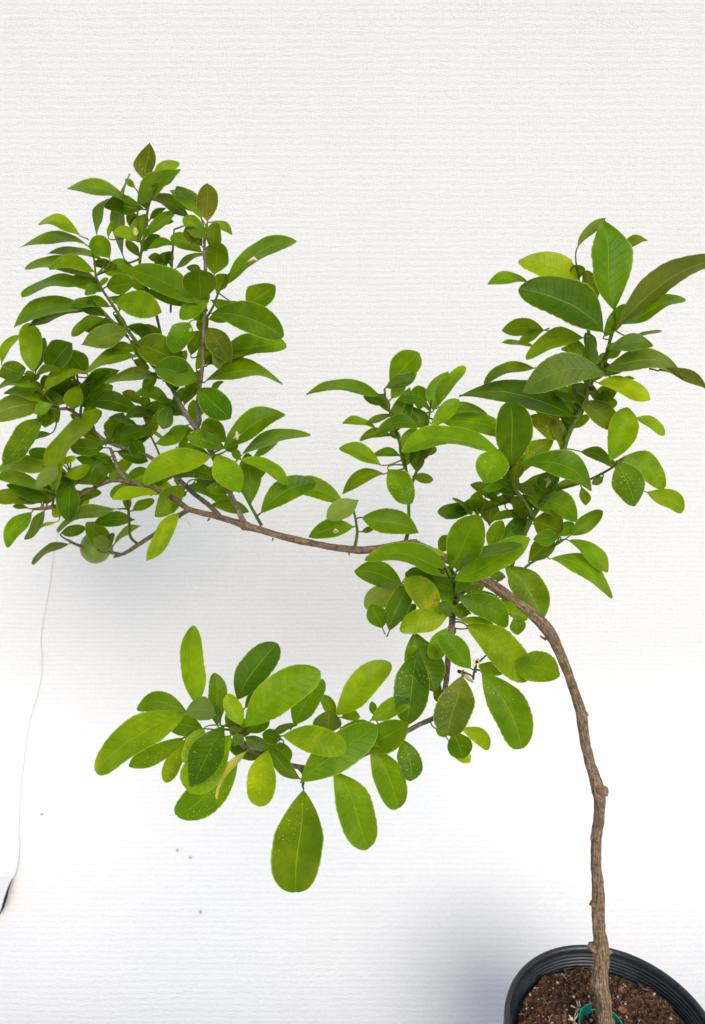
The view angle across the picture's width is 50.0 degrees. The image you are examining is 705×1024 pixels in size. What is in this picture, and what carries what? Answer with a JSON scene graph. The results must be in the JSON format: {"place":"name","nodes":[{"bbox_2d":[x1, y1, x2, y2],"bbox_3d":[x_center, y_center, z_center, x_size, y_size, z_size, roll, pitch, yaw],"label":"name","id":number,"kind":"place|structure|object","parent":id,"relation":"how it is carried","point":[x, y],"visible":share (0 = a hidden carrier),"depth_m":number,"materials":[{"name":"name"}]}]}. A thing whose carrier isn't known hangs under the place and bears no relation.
{"place":"outdoors","nodes":[
{"label":"outdoors","id":0,"kind":"place"},
{"bbox_2d":[0,488,62,909],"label":"fabric flap","id":1,"kind":"object","parent":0,"point":[25,583],"visible":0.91,"depth_m":1.22,"materials":[{"name":"white fabric"}]},
{"bbox_2d":[0,879,11,913],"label":"dark strip","id":2,"kind":"object","parent":1,"relation":"attached to","point":[4,900],"visible":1,"depth_m":1.12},
{"bbox_2d":[0,0,704,1023],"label":"fabric backdrop","id":3,"kind":"structure","parent":0,"point":[412,174],"depth_m":1.10,"materials":[{"name":"white fabric"}]},
{"bbox_2d":[503,945,704,1023],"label":"plant pot","id":4,"kind":"object","parent":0,"point":[674,994],"visible":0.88,"depth_m":0.84,"materials":[{"name":"black plastic"}]},
{"bbox_2d":[518,967,683,1023],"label":"potting soil","id":5,"kind":"structure","parent":4,"relation":"in","point":[552,998],"depth_m":0.82,"materials":[{"name":"brown soil"}]},
{"bbox_2d":[0,143,704,1023],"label":"citrus tree","id":6,"kind":"object","parent":5,"relation":"on","point":[552,389],"visible":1,"depth_m":0.69,"materials":[{"name":"green plant"}]},
{"bbox_2d":[247,257,257,262],"bbox_3d":[-0.089,-0.224,0.672,0.010,0.005,0.004,0,16,0],"label":"fallen petal","id":7,"kind":"object","parent":6,"relation":"on","point":[252,259],"visible":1,"depth_m":0.67,"materials":[{"name":"beige plant"}]},
{"bbox_2d":[545,477,550,487],"bbox_3d":[0.180,-0.027,0.696,0.006,0.010,0.005,0,16,0],"label":"fallen petal","id":8,"kind":"object","parent":6,"relation":"on","point":[548,481],"visible":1,"depth_m":0.69,"materials":[{"name":"beige plant"}]},
{"bbox_2d":[568,1000,581,1023],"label":"dry flower cluster","id":9,"kind":"object","parent":5,"relation":"on","point":[577,1015],"visible":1,"depth_m":0.80,"materials":[{"name":"beige plant"}]},
{"bbox_2d":[578,1003,622,1023],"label":"plastic collar","id":10,"kind":"object","parent":5,"relation":"on","point":[586,1009],"visible":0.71,"depth_m":0.80,"materials":[{"name":"green plastic"}]}
]}

